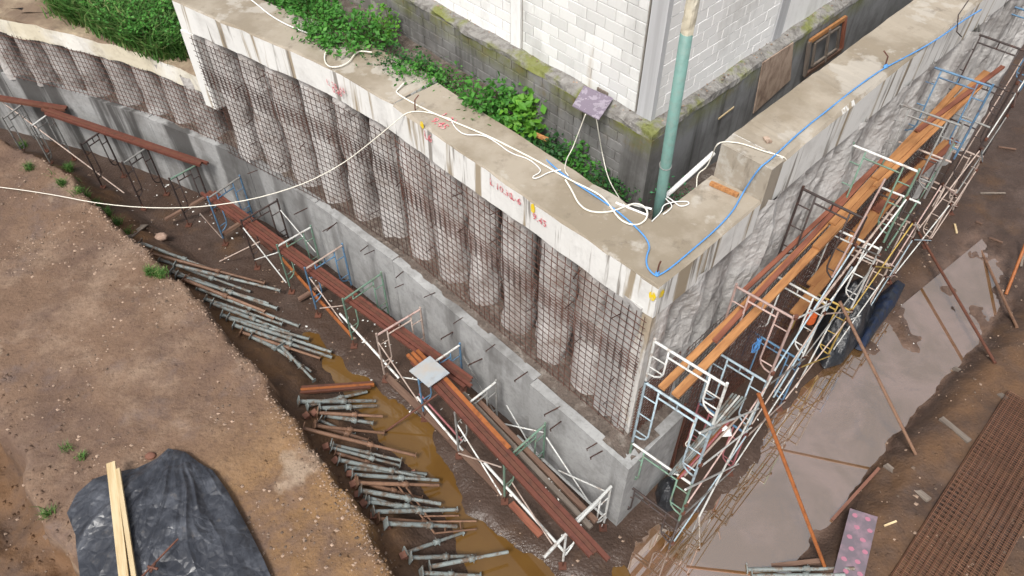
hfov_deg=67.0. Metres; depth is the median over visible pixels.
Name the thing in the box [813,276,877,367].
tarpaulin
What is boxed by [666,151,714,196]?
conduit
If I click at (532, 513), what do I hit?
steel pipe
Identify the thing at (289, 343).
steel prop
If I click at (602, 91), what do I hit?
wood scrap
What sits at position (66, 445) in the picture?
grass tuft
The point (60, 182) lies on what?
grass tuft
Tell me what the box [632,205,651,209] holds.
conduit
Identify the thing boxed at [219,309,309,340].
steel prop
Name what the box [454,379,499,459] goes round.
scaffold frame
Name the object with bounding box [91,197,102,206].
grass tuft
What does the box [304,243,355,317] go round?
scaffold frame
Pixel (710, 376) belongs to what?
scaffold frame
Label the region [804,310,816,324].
red bucket
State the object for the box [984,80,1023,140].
cross brace
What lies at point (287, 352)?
steel prop
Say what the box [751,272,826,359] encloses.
scaffold frame
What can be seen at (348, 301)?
steel channel
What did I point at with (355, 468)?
steel prop
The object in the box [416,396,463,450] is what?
steel pipe
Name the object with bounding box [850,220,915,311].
cross brace
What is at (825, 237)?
plank
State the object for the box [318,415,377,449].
steel prop
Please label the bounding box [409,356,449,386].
metal sheet
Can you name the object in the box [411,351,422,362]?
steel channel
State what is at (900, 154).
plank
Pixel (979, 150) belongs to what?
cross brace
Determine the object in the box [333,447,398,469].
steel prop
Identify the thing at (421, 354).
steel channel
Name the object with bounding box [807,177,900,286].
plank
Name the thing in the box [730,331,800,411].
scaffold frame
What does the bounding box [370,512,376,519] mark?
footing block
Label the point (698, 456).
steel pipe
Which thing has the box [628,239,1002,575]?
clay puddle
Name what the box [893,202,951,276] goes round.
cross brace
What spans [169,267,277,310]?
steel prop
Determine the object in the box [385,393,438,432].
steel pipe
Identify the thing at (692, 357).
plank
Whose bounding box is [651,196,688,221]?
cable
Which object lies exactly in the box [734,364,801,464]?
cross brace
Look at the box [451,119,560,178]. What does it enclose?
cable
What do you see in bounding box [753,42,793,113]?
plywood sheet
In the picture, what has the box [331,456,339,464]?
footing block
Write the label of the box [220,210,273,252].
steel channel
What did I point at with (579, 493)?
steel pipe
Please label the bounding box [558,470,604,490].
steel pipe
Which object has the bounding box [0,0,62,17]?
backfill soil
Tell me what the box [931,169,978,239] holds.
cross brace
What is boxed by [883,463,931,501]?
timber
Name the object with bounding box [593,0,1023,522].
retaining wall
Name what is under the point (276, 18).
hose
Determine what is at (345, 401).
steel prop
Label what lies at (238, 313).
steel prop
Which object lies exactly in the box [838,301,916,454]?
steel pipe
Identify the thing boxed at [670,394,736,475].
steel pipe
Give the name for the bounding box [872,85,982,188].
plank
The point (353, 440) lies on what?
steel prop
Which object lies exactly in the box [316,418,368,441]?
steel prop
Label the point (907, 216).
steel pipe
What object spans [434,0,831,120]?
building
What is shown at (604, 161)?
cable
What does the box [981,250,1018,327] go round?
steel pipe
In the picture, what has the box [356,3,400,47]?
creeper
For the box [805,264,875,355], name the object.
cross brace
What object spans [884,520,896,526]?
stick
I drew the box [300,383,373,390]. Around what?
steel channel
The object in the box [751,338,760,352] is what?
rope coil
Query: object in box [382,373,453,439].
plank
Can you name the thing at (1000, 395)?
timber
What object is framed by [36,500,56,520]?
grass tuft
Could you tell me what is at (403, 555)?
footing block
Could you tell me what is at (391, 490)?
steel prop
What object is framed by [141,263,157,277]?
grass tuft
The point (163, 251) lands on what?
steel prop
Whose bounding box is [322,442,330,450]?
footing block
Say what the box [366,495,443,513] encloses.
steel prop
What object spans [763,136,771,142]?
wood scrap
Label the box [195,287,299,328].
steel prop
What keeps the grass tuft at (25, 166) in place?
on the ground at (144, 392)
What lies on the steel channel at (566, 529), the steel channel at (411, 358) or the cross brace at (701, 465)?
the steel channel at (411, 358)
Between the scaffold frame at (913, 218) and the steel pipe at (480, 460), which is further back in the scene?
the scaffold frame at (913, 218)
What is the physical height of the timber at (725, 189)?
0.060 m
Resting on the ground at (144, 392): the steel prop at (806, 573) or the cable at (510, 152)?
the steel prop at (806, 573)
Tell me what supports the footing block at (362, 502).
on the ground at (144, 392)
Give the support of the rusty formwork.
on the ground at (144, 392)
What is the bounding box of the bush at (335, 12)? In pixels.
[272,0,400,58]
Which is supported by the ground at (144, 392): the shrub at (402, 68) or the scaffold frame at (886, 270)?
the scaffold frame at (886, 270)
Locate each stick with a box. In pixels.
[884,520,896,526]
[980,192,1005,193]
[989,237,1002,242]
[998,146,1015,149]
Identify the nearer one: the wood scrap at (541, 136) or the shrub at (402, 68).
the wood scrap at (541, 136)
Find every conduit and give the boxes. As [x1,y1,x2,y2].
[616,202,645,215]
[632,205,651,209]
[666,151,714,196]
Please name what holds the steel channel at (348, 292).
on the scaffold frame at (291, 291)
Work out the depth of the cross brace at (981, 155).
19.09 m
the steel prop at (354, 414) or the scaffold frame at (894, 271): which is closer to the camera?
the steel prop at (354, 414)
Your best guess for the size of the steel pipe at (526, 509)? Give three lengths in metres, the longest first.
2.361 x 0.060 x 0.058 m
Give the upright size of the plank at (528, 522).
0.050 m
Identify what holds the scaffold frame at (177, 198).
on the ground at (144, 392)
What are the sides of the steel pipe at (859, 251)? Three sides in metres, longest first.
3.711 x 0.046 x 0.043 m
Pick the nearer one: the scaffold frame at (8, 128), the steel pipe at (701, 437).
the steel pipe at (701, 437)
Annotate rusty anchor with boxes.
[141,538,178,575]
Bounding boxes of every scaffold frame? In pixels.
[1,105,48,151]
[29,115,76,163]
[79,133,126,188]
[121,149,169,210]
[168,165,216,226]
[206,175,258,245]
[239,198,293,269]
[276,225,321,293]
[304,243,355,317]
[341,271,392,348]
[375,307,425,382]
[397,481,476,533]
[417,342,466,421]
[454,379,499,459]
[501,422,545,504]
[558,485,611,569]
[627,487,679,550]
[629,442,692,520]
[631,381,713,483]
[644,338,728,424]
[682,402,746,476]
[698,354,767,432]
[716,283,793,380]
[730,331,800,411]
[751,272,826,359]
[776,283,851,365]
[777,185,867,289]
[803,225,881,307]
[826,243,890,303]
[832,142,920,242]
[848,187,923,262]
[856,212,919,284]
[871,103,963,198]
[874,141,953,223]
[889,175,956,248]
[904,67,994,158]
[914,113,992,188]
[947,34,1023,124]
[947,146,983,214]
[980,82,1019,154]
[1011,6,1023,91]
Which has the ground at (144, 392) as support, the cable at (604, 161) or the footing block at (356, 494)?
the footing block at (356, 494)
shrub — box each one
[356,42,458,82]
[383,54,454,88]
[456,72,536,139]
[512,123,573,164]
[557,135,600,179]
[579,155,641,201]
[648,176,693,206]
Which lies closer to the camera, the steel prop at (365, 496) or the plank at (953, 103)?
the steel prop at (365, 496)
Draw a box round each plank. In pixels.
[106,461,128,575]
[115,468,136,575]
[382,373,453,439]
[443,436,508,498]
[508,501,542,537]
[658,222,829,390]
[671,211,856,398]
[712,168,876,343]
[743,158,882,290]
[789,196,898,315]
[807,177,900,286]
[812,97,954,250]
[829,84,962,225]
[871,70,989,180]
[871,137,958,213]
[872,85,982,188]
[880,139,948,200]
[915,65,1004,131]
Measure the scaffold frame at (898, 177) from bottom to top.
1.810 m
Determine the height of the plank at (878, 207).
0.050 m
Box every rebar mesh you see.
[0,33,223,143]
[190,37,407,254]
[629,352,680,436]
[673,115,953,436]
[678,143,932,448]
[895,393,1023,575]
[930,393,1023,571]
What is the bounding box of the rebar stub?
[414,95,418,110]
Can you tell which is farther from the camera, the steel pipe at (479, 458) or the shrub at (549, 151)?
the steel pipe at (479, 458)
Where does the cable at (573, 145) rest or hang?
hanging from the patterned board at (593, 103)
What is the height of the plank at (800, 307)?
0.050 m
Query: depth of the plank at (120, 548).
13.33 m
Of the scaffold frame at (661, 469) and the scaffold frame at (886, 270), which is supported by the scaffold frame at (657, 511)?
the scaffold frame at (661, 469)
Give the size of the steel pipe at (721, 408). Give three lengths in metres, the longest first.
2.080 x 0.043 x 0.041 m
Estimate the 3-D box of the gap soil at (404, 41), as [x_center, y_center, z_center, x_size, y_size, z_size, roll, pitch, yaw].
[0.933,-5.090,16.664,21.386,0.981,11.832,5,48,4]
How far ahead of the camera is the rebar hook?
14.62 m
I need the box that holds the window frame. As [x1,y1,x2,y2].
[802,15,847,77]
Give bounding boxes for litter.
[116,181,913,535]
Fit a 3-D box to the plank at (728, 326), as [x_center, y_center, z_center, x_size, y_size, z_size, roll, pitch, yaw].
[5.344,-0.780,14.194,0.094,0.054,6.026,34,56,27]
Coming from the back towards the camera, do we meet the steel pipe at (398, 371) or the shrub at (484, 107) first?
the steel pipe at (398, 371)
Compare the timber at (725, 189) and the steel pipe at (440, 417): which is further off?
the steel pipe at (440, 417)
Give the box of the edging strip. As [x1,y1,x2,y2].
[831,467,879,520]
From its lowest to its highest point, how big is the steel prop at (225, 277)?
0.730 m
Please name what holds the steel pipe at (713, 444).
on the steel pipe at (730, 422)
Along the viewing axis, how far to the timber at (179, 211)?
20.74 m
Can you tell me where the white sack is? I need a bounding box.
[721,425,731,436]
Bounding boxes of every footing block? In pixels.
[302,411,310,419]
[310,408,316,417]
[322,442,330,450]
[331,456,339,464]
[346,470,354,477]
[349,479,355,488]
[354,490,362,497]
[359,498,367,508]
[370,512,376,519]
[399,550,408,559]
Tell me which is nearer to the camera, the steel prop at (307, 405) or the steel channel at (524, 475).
the steel channel at (524, 475)
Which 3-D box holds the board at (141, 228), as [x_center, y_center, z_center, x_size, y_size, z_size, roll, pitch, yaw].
[-9.868,-1.492,20.250,0.280,0.030,1.143,-4,21,-4]
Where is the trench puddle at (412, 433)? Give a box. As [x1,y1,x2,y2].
[302,332,629,575]
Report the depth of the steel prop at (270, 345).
17.75 m
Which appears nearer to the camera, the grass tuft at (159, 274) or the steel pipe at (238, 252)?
the grass tuft at (159, 274)
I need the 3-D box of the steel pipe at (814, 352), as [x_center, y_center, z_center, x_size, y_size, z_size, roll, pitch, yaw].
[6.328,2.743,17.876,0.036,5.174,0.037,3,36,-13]
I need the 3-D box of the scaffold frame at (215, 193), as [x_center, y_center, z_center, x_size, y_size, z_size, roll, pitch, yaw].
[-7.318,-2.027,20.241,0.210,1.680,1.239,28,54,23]
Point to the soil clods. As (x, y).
(50, 501)
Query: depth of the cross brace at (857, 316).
17.71 m
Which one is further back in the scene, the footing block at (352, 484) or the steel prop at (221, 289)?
the steel prop at (221, 289)
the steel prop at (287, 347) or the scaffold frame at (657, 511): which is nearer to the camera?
the scaffold frame at (657, 511)
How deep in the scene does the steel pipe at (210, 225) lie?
20.30 m
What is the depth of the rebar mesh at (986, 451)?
15.60 m
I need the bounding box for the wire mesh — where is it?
[394,135,645,434]
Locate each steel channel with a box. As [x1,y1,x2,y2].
[0,95,67,107]
[0,97,66,111]
[41,108,202,163]
[44,112,201,166]
[48,108,208,164]
[200,192,465,388]
[206,192,472,387]
[208,190,471,381]
[213,190,472,378]
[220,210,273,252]
[279,257,350,336]
[295,271,347,328]
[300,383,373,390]
[300,385,370,393]
[301,381,372,387]
[406,353,418,365]
[410,361,592,557]
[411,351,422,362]
[414,358,596,554]
[416,349,426,359]
[416,353,610,561]
[442,376,510,448]
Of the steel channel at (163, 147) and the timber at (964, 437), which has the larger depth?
the steel channel at (163, 147)
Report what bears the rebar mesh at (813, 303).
on the ground at (144, 392)
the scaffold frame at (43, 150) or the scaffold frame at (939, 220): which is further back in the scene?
the scaffold frame at (43, 150)
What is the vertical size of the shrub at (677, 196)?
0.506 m
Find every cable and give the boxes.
[0,111,450,207]
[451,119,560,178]
[564,114,585,175]
[596,119,625,205]
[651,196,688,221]
[696,141,786,186]
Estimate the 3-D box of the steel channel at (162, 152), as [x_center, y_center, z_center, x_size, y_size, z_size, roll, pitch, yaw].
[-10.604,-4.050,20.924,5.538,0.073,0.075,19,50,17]
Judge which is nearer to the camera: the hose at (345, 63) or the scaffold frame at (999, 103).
the hose at (345, 63)
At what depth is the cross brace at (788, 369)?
14.69 m
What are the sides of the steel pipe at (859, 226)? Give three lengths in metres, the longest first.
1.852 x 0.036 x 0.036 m
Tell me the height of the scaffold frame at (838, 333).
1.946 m
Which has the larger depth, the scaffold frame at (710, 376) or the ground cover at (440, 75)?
the ground cover at (440, 75)
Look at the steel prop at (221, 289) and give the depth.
18.86 m
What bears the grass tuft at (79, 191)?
on the ground at (144, 392)
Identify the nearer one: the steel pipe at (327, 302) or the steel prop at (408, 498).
the steel prop at (408, 498)
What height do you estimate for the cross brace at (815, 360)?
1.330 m
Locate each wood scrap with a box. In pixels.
[536,132,548,141]
[597,87,608,95]
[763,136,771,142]
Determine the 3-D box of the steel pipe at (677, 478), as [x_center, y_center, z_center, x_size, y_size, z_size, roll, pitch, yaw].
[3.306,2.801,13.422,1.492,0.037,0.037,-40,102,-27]
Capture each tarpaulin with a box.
[67,448,269,575]
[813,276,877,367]
[855,280,904,350]
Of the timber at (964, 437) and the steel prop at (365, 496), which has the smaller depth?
the steel prop at (365, 496)
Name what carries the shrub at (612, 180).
on the foundation wall at (632, 143)
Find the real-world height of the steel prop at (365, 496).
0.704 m
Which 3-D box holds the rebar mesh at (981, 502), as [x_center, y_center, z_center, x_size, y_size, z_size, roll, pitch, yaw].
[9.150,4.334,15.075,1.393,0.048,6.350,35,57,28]
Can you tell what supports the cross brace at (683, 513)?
attached to the scaffold frame at (657, 511)
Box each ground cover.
[265,0,330,13]
[420,59,490,99]
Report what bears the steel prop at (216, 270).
on the ground at (144, 392)
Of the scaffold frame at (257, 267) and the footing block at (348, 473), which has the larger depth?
the scaffold frame at (257, 267)
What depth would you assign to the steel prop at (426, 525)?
14.68 m
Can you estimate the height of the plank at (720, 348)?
0.060 m
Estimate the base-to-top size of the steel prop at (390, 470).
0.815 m
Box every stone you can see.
[145,452,155,459]
[155,232,167,240]
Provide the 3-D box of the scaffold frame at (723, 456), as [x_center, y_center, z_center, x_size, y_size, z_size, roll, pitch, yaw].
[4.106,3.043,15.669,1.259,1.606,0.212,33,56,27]
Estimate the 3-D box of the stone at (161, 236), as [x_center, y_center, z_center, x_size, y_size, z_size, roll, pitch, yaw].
[-9.243,-1.350,20.371,0.346,0.180,0.291,0,48,0]
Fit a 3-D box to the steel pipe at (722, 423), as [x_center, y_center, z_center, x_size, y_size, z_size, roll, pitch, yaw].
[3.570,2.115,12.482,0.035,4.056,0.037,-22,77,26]
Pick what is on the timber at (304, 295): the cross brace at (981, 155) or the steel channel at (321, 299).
the steel channel at (321, 299)
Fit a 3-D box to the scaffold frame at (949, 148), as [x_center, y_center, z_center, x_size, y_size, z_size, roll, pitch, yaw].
[8.030,-2.764,15.551,1.284,1.860,0.048,30,54,24]
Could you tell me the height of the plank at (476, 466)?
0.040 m
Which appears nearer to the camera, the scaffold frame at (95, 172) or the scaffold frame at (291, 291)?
the scaffold frame at (291, 291)
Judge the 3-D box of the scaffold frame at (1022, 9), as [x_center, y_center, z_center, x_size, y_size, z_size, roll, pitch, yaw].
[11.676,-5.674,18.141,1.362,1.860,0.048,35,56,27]
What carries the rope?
hanging from the steel pipe at (730, 422)
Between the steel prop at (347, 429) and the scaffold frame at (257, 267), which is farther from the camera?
the scaffold frame at (257, 267)
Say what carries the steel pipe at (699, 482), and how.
on the ground at (144, 392)
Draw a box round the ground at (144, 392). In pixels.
[0,8,1023,575]
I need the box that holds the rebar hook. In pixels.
[956,0,968,36]
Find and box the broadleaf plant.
[498,82,546,142]
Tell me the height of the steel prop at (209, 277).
0.729 m
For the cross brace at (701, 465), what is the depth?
13.59 m
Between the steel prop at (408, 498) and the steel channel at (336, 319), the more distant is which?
the steel channel at (336, 319)
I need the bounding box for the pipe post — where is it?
[652,0,699,219]
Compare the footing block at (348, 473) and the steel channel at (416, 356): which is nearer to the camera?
the footing block at (348, 473)
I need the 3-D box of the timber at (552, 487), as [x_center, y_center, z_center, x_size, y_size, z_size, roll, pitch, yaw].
[0.203,3.197,14.685,0.100,0.070,3.737,-32,55,-26]
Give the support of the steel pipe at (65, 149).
attached to the scaffold frame at (8, 128)
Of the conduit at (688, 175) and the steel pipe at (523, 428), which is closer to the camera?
the conduit at (688, 175)
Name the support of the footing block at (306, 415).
on the ground at (144, 392)
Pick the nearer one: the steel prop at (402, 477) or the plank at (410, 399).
the steel prop at (402, 477)
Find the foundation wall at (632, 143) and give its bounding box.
[348,0,912,215]
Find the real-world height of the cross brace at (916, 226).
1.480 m
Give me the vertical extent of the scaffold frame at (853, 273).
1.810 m
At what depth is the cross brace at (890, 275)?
18.57 m
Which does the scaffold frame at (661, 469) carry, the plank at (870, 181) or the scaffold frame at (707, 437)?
the scaffold frame at (707, 437)
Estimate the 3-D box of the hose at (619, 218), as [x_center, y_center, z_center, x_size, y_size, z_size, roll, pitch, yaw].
[-0.112,-2.357,13.159,5.592,0.110,0.628,32,55,26]
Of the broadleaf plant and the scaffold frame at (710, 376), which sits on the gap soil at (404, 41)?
the broadleaf plant
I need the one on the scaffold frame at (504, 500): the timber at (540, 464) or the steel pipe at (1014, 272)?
the timber at (540, 464)
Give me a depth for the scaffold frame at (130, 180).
20.96 m
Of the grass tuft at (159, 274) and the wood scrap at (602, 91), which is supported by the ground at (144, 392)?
the grass tuft at (159, 274)
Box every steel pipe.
[2,102,124,192]
[200,213,221,237]
[219,241,259,261]
[243,228,286,282]
[280,210,315,252]
[309,277,349,331]
[339,313,399,378]
[378,342,417,400]
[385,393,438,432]
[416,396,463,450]
[418,393,461,440]
[457,423,501,494]
[458,453,501,467]
[461,351,493,410]
[483,463,567,554]
[505,423,542,432]
[506,405,532,448]
[512,482,552,544]
[517,435,606,518]
[543,485,612,558]
[546,437,587,500]
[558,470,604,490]
[668,393,733,476]
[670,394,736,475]
[673,395,739,474]
[675,396,742,473]
[676,424,724,479]
[678,397,746,472]
[679,422,728,478]
[682,420,733,477]
[684,418,738,475]
[684,463,738,490]
[698,367,776,516]
[699,408,758,433]
[757,392,825,566]
[773,266,852,397]
[796,319,831,387]
[811,196,901,315]
[831,178,885,277]
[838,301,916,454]
[885,143,955,250]
[914,226,996,363]
[932,58,1022,205]
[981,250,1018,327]
[1004,244,1023,294]
[1019,254,1023,266]
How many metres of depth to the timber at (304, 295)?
19.14 m
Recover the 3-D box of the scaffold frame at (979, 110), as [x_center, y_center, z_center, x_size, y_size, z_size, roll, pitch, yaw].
[9.103,-3.719,16.355,1.296,1.860,0.048,31,55,25]
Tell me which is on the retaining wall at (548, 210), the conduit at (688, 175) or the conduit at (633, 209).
the conduit at (633, 209)
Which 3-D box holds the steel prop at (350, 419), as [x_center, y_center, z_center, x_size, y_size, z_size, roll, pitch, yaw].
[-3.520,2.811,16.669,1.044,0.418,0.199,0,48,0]
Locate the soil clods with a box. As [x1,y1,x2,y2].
[0,141,1023,575]
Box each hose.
[251,0,307,32]
[324,50,371,67]
[396,83,647,225]
[546,159,655,275]
[656,9,981,276]
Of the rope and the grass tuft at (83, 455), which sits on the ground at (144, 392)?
the grass tuft at (83, 455)
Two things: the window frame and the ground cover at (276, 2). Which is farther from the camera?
the ground cover at (276, 2)
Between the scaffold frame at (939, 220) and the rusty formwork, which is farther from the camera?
the scaffold frame at (939, 220)
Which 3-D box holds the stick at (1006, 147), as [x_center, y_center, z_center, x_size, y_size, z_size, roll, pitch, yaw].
[14.950,-4.227,23.348,0.506,0.030,0.050,10,48,6]
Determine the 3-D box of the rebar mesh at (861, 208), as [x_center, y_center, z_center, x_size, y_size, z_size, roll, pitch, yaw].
[6.923,-0.532,17.312,11.000,3.910,0.039,-36,57,-28]
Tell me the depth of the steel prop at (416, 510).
14.97 m
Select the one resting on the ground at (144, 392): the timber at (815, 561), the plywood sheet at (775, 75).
the timber at (815, 561)
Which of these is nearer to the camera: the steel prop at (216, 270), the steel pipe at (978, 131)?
the steel prop at (216, 270)
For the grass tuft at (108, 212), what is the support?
on the ground at (144, 392)
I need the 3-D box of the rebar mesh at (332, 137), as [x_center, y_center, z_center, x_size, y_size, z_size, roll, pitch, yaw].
[-4.684,-3.196,17.186,6.128,3.326,0.179,29,54,24]
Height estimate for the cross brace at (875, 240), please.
1.580 m
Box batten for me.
[718,106,733,119]
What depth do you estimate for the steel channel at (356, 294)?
17.57 m
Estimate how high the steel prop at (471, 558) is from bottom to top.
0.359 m
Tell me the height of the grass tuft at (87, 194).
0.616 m
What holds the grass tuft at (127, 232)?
on the ground at (144, 392)
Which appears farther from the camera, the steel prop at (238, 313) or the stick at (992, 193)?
the stick at (992, 193)
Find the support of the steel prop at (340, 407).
on the ground at (144, 392)
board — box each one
[127,224,147,237]
[572,85,612,119]
[833,508,877,575]
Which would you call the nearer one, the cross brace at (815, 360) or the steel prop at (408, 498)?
the steel prop at (408, 498)
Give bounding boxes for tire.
[655,475,675,511]
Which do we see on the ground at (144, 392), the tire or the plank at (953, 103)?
the tire
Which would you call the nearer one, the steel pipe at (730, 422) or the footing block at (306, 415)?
the steel pipe at (730, 422)
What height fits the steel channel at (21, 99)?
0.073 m
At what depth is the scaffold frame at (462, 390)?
16.40 m
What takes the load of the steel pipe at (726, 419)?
on the steel pipe at (677, 478)
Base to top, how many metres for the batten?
0.049 m
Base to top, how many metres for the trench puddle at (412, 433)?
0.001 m
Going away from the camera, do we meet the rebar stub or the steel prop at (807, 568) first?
the rebar stub
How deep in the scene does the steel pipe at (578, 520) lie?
13.56 m
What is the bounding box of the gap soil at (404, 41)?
[263,0,716,219]
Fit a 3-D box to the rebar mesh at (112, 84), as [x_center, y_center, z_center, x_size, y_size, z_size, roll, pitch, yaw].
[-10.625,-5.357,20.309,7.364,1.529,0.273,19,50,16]
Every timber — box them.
[165,196,205,220]
[220,222,240,236]
[298,283,324,300]
[462,392,592,529]
[473,395,597,523]
[709,181,738,197]
[771,558,820,566]
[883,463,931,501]
[939,416,971,442]
[951,366,1007,399]
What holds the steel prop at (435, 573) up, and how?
on the ground at (144, 392)
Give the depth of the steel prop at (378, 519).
14.76 m
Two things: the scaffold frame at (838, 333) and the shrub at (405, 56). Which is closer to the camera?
the shrub at (405, 56)
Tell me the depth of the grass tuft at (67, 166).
22.31 m
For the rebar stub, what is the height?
0.361 m
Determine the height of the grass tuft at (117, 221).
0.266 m
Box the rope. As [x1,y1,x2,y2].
[685,417,695,446]
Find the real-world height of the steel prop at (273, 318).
0.612 m
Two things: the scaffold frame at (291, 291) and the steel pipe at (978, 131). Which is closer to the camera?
the scaffold frame at (291, 291)
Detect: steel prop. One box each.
[138,238,218,273]
[150,248,265,284]
[157,254,250,292]
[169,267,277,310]
[173,260,280,292]
[174,270,268,303]
[181,275,266,313]
[187,274,275,319]
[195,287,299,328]
[203,294,282,326]
[210,298,289,331]
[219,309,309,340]
[226,312,331,354]
[232,319,331,358]
[239,327,320,360]
[248,331,291,353]
[267,338,311,372]
[277,342,315,382]
[297,395,375,406]
[302,422,416,458]
[304,390,367,410]
[312,419,384,435]
[316,407,382,418]
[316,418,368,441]
[318,402,376,410]
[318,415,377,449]
[324,409,373,425]
[329,441,400,467]
[330,438,401,462]
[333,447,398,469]
[336,453,425,477]
[344,463,426,475]
[350,468,438,481]
[352,474,422,498]
[355,476,438,489]
[358,483,440,505]
[363,492,426,514]
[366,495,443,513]
[370,505,458,516]
[375,512,451,524]
[383,516,457,530]
[402,531,464,559]
[408,550,476,564]
[418,565,481,575]
[428,550,508,570]
[746,563,854,573]
[751,569,844,575]
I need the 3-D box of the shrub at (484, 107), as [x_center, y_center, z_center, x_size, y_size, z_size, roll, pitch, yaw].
[-0.379,-3.353,14.262,1.688,1.039,1.455,0,48,0]
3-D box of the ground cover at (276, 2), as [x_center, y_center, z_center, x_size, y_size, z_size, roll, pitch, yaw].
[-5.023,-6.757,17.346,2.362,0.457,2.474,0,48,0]
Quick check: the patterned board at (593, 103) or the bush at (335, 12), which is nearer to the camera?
the patterned board at (593, 103)
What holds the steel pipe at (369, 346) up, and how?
on the ground at (144, 392)
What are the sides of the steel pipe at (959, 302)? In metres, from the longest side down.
4.450 x 0.073 x 0.070 m
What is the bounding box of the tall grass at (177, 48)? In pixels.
[37,0,189,65]
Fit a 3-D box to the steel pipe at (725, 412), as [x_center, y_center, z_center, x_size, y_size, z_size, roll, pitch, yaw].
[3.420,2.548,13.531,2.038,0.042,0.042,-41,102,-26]
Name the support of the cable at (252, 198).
hanging from the retaining wall at (548, 210)
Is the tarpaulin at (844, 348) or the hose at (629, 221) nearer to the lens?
the hose at (629, 221)
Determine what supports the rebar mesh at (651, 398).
on the retaining wall at (741, 245)
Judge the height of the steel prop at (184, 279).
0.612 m
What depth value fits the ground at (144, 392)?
16.32 m
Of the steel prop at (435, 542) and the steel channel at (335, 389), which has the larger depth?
the steel channel at (335, 389)
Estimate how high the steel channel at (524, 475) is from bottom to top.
0.073 m
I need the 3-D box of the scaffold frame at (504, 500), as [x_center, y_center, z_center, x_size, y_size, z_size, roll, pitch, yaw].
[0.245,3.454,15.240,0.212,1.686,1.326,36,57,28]
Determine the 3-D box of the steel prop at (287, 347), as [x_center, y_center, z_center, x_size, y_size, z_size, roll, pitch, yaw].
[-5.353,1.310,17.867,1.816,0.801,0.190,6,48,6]
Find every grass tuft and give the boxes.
[17,158,35,171]
[18,140,27,147]
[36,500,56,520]
[54,175,68,187]
[57,439,73,452]
[59,160,74,172]
[67,185,84,196]
[73,448,87,460]
[84,189,91,197]
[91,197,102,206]
[101,205,114,215]
[109,214,123,226]
[123,225,136,234]
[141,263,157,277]
[150,265,168,278]
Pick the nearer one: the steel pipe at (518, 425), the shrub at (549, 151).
the shrub at (549, 151)
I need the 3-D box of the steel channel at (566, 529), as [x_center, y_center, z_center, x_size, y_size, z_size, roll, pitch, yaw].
[-0.358,3.012,14.435,0.087,0.076,5.316,-31,54,-25]
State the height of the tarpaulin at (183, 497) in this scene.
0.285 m
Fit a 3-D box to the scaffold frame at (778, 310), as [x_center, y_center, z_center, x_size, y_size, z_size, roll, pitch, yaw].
[4.106,0.782,13.193,1.095,1.760,0.048,33,56,27]
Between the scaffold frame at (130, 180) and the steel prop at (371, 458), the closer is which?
the steel prop at (371, 458)
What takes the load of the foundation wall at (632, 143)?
on the gap soil at (404, 41)
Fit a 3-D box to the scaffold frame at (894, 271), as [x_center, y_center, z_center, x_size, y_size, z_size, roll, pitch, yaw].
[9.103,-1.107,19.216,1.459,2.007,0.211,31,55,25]
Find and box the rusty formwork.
[668,403,687,471]
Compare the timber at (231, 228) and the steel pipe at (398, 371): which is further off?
the timber at (231, 228)
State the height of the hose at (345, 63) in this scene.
0.096 m
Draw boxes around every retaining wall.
[0,0,703,525]
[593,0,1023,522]
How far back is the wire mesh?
14.09 m
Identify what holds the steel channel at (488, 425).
on the scaffold frame at (458, 457)
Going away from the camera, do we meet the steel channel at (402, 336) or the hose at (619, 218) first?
the hose at (619, 218)
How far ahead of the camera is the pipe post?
11.03 m
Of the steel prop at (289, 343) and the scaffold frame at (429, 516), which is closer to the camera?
the scaffold frame at (429, 516)
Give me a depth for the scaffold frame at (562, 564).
14.41 m
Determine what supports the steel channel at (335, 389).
on the steel prop at (307, 405)
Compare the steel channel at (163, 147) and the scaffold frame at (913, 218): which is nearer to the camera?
the scaffold frame at (913, 218)
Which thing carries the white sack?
on the steel pipe at (730, 422)
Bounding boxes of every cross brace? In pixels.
[670,432,748,545]
[684,383,770,507]
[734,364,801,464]
[751,312,826,424]
[770,243,857,375]
[785,319,847,398]
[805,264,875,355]
[828,195,909,300]
[834,275,886,348]
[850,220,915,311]
[871,237,914,305]
[889,183,942,266]
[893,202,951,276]
[919,147,982,227]
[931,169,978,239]
[955,114,1008,196]
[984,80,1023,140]
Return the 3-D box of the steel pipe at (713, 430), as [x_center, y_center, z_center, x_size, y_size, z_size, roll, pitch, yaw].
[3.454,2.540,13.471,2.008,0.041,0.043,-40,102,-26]
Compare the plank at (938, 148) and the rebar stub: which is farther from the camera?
the plank at (938, 148)
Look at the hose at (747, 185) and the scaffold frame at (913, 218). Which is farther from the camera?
the scaffold frame at (913, 218)
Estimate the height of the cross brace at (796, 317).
1.580 m
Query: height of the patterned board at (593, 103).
0.050 m
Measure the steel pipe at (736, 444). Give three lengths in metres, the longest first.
4.249 x 0.043 x 0.042 m

